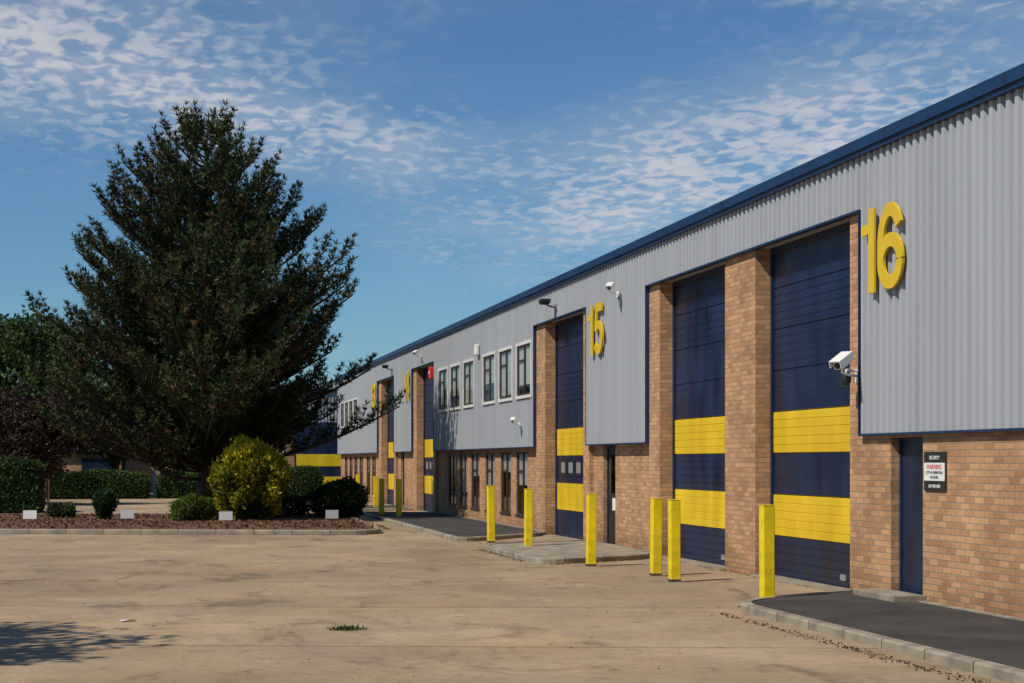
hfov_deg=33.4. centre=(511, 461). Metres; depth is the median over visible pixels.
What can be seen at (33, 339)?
broadleaf tree
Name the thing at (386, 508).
pavement
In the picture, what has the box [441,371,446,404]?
blind
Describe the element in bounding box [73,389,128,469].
broadleaf tree
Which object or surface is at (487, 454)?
window frame
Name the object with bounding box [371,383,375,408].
unit number sign
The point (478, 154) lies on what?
sky
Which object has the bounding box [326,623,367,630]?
weed tuft
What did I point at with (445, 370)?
window frame
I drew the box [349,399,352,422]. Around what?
window
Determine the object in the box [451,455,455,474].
blind
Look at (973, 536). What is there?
brick wall
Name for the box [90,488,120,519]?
shrub
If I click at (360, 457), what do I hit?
window frame
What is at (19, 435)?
plum tree
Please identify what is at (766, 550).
bollard
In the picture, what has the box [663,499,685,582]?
bollard
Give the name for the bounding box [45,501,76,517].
shrub
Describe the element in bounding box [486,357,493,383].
blind
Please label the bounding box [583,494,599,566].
bollard
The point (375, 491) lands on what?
bollard
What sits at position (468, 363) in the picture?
window frame
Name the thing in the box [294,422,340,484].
sectional door
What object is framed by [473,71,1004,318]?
fascia joints
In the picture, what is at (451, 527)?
pavement
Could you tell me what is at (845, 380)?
dome camera
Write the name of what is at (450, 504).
window frame
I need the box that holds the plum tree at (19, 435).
[0,378,93,481]
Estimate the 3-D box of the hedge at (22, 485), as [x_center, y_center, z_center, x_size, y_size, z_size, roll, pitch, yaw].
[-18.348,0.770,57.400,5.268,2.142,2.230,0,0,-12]
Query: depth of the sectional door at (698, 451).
29.41 m
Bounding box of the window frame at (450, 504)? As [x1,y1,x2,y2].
[447,454,455,506]
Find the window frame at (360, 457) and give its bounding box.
[360,457,362,485]
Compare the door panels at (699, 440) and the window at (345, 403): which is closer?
the door panels at (699, 440)
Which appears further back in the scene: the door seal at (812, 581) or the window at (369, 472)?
the window at (369, 472)
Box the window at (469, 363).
[462,358,473,408]
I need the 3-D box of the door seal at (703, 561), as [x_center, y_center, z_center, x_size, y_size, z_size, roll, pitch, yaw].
[3.285,1.730,29.121,0.033,0.029,3.458,0,0,-12]
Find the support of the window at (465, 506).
attached to the brick wall at (973, 536)
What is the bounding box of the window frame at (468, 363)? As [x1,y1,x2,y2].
[464,361,472,405]
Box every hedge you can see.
[0,454,46,512]
[46,468,150,498]
[154,469,197,498]
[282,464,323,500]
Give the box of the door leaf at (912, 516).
[902,441,922,594]
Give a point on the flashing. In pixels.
(811, 228)
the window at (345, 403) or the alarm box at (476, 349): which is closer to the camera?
the alarm box at (476, 349)
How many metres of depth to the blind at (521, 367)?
42.10 m
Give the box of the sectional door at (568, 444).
[555,313,582,538]
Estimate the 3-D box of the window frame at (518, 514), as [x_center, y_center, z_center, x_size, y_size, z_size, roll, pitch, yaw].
[0.264,0.585,42.848,0.105,1.630,1.390,0,0,-12]
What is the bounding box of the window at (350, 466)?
[350,457,351,475]
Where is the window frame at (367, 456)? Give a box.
[367,456,369,492]
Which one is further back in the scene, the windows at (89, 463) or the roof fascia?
the windows at (89, 463)
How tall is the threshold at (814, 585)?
0.025 m
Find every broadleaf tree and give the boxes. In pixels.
[0,302,98,452]
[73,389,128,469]
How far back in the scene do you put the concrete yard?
18.93 m
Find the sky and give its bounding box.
[0,0,1023,385]
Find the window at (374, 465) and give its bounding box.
[371,456,375,493]
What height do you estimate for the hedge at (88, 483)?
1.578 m
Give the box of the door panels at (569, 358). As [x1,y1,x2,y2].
[557,318,582,538]
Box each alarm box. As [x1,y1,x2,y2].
[428,366,433,378]
[474,344,478,354]
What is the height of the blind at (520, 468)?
0.807 m
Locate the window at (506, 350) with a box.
[498,345,512,402]
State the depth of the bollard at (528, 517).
33.52 m
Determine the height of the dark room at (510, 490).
1.600 m
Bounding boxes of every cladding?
[148,392,337,453]
[338,88,1023,453]
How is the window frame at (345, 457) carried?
in the window at (346, 466)
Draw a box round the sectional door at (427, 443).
[423,365,432,511]
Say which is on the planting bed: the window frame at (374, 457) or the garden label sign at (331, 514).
the garden label sign at (331, 514)
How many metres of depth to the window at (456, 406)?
51.28 m
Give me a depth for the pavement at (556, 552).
31.36 m
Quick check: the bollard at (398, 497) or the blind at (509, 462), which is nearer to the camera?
the blind at (509, 462)
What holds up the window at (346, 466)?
attached to the brick wall at (973, 536)
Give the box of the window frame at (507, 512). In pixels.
[499,452,510,514]
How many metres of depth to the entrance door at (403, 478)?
63.68 m
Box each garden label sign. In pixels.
[23,510,36,524]
[121,510,133,524]
[219,511,232,524]
[326,510,337,523]
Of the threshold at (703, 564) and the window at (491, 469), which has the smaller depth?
the threshold at (703, 564)
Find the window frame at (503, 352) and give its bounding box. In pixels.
[500,349,510,398]
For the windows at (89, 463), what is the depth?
93.24 m
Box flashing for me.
[337,209,1023,454]
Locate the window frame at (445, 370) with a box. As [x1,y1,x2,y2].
[439,369,446,409]
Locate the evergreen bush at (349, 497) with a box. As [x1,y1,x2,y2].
[302,475,370,517]
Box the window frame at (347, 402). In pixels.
[345,402,347,425]
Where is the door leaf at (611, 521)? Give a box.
[608,447,614,543]
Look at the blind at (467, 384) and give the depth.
49.44 m
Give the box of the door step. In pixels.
[853,588,925,601]
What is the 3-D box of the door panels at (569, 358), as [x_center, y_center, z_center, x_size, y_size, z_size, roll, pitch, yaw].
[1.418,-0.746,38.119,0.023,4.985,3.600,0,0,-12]
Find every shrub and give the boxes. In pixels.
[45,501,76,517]
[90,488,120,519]
[166,491,217,520]
[203,487,218,518]
[270,493,309,516]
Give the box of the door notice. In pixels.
[612,498,614,509]
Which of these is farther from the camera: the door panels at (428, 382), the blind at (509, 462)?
the door panels at (428, 382)
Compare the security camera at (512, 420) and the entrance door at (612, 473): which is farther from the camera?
the security camera at (512, 420)
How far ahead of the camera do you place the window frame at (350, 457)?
79.99 m
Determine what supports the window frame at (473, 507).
in the window at (473, 506)
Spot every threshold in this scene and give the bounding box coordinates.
[542,535,580,540]
[662,556,724,569]
[749,574,848,590]
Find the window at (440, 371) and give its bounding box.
[438,366,447,412]
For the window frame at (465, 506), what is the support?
in the window at (465, 506)
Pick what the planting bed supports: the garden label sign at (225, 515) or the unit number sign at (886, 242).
the garden label sign at (225, 515)
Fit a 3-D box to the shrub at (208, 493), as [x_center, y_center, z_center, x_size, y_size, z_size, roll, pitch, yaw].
[-8.310,1.133,48.517,1.189,1.206,1.130,0,0,-12]
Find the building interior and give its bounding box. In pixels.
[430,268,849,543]
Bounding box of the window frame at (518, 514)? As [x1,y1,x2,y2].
[515,452,526,516]
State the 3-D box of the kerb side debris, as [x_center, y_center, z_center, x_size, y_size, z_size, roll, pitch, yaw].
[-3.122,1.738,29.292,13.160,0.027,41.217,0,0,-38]
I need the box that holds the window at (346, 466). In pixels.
[345,457,347,478]
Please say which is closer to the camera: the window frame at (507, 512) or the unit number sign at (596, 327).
the unit number sign at (596, 327)
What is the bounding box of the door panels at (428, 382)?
[425,369,432,511]
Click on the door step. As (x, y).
(885, 594)
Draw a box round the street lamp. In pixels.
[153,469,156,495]
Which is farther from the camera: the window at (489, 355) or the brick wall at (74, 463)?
the brick wall at (74, 463)
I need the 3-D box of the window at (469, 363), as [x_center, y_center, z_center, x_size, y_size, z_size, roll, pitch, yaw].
[-1.238,-2.230,49.108,0.095,1.390,1.770,0,0,-12]
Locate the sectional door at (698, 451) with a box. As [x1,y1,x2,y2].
[672,264,724,564]
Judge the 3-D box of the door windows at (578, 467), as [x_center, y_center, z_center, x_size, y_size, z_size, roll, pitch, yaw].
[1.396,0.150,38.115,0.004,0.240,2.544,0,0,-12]
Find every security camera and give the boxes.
[510,417,520,425]
[605,282,618,297]
[829,351,857,382]
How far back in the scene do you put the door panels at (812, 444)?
24.40 m
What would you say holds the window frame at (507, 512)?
in the window at (507, 512)
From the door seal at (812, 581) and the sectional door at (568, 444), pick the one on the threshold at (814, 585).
the door seal at (812, 581)
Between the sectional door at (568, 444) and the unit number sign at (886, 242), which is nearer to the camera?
the unit number sign at (886, 242)
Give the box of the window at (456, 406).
[450,362,460,410]
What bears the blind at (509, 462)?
attached to the window at (507, 512)
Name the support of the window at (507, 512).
attached to the brick wall at (973, 536)
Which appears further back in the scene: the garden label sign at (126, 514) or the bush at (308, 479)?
the bush at (308, 479)
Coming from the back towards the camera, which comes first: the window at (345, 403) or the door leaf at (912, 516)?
the window at (345, 403)
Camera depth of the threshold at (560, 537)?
38.41 m
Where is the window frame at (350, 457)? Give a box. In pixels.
[350,457,351,475]
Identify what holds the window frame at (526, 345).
in the window at (520, 345)
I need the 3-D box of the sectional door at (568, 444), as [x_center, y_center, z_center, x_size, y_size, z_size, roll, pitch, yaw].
[1.420,-0.747,38.120,0.080,4.985,3.600,0,0,-12]
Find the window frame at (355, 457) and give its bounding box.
[355,457,356,479]
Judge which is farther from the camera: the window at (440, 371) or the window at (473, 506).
the window at (440, 371)
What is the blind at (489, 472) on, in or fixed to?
attached to the window at (491, 469)
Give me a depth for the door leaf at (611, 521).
34.91 m
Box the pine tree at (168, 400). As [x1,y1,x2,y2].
[21,98,407,496]
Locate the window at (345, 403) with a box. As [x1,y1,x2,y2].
[344,400,348,427]
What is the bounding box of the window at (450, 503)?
[447,454,455,506]
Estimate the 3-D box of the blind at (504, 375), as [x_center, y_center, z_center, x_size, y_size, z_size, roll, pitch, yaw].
[-0.106,-2.259,43.981,0.012,1.122,1.560,0,0,-12]
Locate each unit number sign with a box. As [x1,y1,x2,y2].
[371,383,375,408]
[404,371,409,401]
[588,302,603,355]
[861,202,904,293]
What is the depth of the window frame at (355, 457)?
78.45 m
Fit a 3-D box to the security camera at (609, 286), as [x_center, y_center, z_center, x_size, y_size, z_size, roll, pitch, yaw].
[1.948,-3.330,33.105,0.167,0.279,0.568,0,0,24]
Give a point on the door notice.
(613, 503)
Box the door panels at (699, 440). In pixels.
[675,271,724,564]
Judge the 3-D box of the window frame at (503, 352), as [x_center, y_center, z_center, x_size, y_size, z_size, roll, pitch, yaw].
[-0.137,-2.230,43.974,0.045,1.240,1.620,0,0,-12]
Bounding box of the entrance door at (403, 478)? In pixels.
[403,452,403,505]
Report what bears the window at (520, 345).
attached to the cladding at (942, 334)
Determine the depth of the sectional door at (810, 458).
24.44 m
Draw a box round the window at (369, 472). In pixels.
[367,456,369,492]
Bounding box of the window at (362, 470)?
[360,457,362,485]
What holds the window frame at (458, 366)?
in the window at (456, 406)
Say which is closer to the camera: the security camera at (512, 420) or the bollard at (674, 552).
the bollard at (674, 552)
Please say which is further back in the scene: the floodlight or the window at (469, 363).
the window at (469, 363)
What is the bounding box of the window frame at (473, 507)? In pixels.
[470,453,479,510]
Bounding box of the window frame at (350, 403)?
[349,401,351,422]
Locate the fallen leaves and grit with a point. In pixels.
(410, 622)
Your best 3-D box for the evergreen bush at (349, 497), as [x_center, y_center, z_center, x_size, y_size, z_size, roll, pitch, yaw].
[-5.168,1.075,50.264,2.025,1.352,2.079,0,0,-12]
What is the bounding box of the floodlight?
[538,299,556,311]
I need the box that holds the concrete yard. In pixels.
[0,497,1009,682]
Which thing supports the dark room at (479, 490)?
attached to the brick wall at (973, 536)
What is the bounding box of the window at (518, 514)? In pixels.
[515,452,526,516]
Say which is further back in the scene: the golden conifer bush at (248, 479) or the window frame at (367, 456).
the window frame at (367, 456)
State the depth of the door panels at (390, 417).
67.71 m
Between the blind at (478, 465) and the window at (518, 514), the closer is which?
the window at (518, 514)
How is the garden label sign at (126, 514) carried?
on the planting bed
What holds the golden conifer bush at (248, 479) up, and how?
on the planting bed
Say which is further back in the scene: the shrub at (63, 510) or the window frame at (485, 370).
the shrub at (63, 510)
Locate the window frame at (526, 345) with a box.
[517,343,529,395]
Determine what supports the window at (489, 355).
attached to the cladding at (942, 334)
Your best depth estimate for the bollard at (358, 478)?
69.63 m
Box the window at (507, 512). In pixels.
[499,452,510,514]
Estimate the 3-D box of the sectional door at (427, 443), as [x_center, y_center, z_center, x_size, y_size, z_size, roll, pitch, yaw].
[-2.666,-0.747,57.534,0.080,4.985,3.600,0,0,-12]
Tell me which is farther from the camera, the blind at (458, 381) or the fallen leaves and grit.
the blind at (458, 381)
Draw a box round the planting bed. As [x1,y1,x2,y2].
[0,512,387,534]
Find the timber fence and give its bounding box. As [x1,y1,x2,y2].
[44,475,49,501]
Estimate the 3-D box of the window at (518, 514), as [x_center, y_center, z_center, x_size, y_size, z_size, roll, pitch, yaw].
[0.264,0.585,42.848,0.105,1.630,1.390,0,0,-12]
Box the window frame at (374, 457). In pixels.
[371,456,375,493]
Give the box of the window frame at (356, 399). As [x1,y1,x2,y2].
[354,399,356,423]
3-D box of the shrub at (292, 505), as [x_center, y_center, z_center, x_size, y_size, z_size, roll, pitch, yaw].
[-6.631,1.335,50.471,1.428,0.809,1.134,0,0,-12]
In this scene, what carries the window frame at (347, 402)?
in the window at (345, 403)
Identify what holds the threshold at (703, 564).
on the concrete yard
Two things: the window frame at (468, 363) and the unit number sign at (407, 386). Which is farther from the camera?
the unit number sign at (407, 386)
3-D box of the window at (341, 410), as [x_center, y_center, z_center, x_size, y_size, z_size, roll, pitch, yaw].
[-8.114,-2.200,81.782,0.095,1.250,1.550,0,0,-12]
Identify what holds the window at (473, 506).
attached to the brick wall at (973, 536)
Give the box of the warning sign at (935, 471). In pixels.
[924,452,946,490]
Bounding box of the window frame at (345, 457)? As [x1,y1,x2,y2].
[345,457,347,478]
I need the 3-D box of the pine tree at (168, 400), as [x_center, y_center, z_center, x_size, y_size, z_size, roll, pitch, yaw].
[-9.145,-4.457,49.991,9.763,12.318,9.202,0,0,40]
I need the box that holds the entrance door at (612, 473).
[607,445,614,542]
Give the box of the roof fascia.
[335,63,1023,380]
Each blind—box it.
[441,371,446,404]
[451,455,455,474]
[453,367,459,395]
[462,455,467,491]
[466,363,472,403]
[474,455,479,475]
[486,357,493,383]
[488,455,494,485]
[502,352,510,395]
[504,454,510,471]
[519,346,529,385]
[519,454,526,484]
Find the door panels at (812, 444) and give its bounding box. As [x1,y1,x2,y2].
[774,230,849,587]
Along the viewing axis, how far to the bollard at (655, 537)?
25.84 m
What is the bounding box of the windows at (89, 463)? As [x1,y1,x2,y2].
[50,458,113,470]
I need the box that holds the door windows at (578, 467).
[561,462,580,472]
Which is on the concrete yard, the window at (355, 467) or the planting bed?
the planting bed
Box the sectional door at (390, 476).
[387,379,393,504]
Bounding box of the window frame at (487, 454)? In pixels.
[484,453,494,511]
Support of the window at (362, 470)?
attached to the brick wall at (973, 536)
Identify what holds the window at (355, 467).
attached to the brick wall at (973, 536)
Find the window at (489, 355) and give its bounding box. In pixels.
[482,351,494,404]
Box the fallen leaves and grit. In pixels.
[1,538,855,682]
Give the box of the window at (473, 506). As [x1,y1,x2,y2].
[470,453,479,510]
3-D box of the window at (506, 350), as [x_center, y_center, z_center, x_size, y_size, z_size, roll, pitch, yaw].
[-0.157,-2.230,43.970,0.095,1.390,1.770,0,0,-12]
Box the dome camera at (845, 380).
[840,369,857,385]
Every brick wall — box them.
[2,451,123,471]
[126,441,293,491]
[341,214,1023,617]
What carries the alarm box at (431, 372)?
attached to the cladding at (942, 334)
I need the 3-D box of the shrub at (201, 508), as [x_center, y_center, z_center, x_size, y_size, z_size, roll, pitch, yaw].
[-8.910,1.276,47.198,1.274,0.923,1.324,0,0,34]
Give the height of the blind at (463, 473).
1.122 m
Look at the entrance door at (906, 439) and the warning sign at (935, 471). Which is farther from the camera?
the entrance door at (906, 439)
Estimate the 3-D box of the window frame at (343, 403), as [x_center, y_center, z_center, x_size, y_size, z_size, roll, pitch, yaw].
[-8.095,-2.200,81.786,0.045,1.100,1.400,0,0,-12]
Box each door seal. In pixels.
[681,557,724,565]
[775,574,849,588]
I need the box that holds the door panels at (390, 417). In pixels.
[388,381,393,504]
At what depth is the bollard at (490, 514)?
36.32 m
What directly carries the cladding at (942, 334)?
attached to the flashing
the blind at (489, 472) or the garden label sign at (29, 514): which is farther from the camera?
the blind at (489, 472)
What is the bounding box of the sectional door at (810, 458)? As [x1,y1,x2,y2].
[770,221,849,587]
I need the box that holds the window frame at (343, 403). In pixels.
[341,403,343,426]
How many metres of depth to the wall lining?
28.82 m
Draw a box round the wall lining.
[342,218,1001,433]
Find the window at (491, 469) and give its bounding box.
[484,453,494,511]
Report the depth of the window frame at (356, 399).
76.62 m
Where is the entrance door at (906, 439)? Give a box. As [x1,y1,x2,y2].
[899,437,922,590]
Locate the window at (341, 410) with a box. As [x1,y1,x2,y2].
[340,402,343,427]
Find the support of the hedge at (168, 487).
on the concrete yard
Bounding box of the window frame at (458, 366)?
[451,365,459,407]
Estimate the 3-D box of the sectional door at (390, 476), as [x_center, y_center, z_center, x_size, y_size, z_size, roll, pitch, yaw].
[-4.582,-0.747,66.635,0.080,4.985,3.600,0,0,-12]
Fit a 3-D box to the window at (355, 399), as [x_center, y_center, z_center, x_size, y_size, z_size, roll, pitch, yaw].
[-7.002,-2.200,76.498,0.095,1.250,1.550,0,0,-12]
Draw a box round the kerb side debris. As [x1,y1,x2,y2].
[36,533,990,682]
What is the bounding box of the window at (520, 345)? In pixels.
[515,339,531,399]
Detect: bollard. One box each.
[356,474,359,483]
[373,476,377,506]
[379,479,383,514]
[396,479,401,515]
[484,486,496,542]
[524,489,532,545]
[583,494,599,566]
[645,498,666,576]
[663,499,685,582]
[758,505,774,596]
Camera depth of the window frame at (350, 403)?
78.90 m
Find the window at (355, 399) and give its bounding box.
[353,397,357,424]
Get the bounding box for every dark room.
[479,463,479,506]
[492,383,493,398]
[510,458,510,510]
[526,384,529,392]
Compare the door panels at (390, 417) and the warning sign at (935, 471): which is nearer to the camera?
the warning sign at (935, 471)
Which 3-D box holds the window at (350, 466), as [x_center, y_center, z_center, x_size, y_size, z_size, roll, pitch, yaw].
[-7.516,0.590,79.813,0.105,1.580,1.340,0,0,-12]
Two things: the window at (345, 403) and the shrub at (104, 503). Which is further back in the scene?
the window at (345, 403)
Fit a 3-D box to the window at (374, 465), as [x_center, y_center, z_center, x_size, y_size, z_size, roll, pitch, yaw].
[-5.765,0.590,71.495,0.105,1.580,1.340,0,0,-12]
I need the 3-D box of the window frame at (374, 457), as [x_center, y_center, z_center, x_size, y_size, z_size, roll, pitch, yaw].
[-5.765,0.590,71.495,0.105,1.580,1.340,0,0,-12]
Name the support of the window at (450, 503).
attached to the brick wall at (973, 536)
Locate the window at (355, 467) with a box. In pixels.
[355,457,356,479]
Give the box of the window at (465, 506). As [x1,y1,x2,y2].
[458,453,467,508]
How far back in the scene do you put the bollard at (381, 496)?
52.93 m
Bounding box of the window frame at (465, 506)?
[458,453,467,508]
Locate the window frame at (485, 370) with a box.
[484,354,493,401]
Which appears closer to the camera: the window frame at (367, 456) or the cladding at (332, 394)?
the window frame at (367, 456)
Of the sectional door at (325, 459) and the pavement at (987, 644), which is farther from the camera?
the sectional door at (325, 459)
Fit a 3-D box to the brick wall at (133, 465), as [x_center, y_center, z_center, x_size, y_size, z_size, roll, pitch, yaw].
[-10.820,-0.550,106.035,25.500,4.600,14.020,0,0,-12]
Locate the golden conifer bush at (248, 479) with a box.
[207,433,292,519]
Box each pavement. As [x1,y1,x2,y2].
[362,505,412,510]
[363,511,545,541]
[483,540,649,563]
[740,588,1023,682]

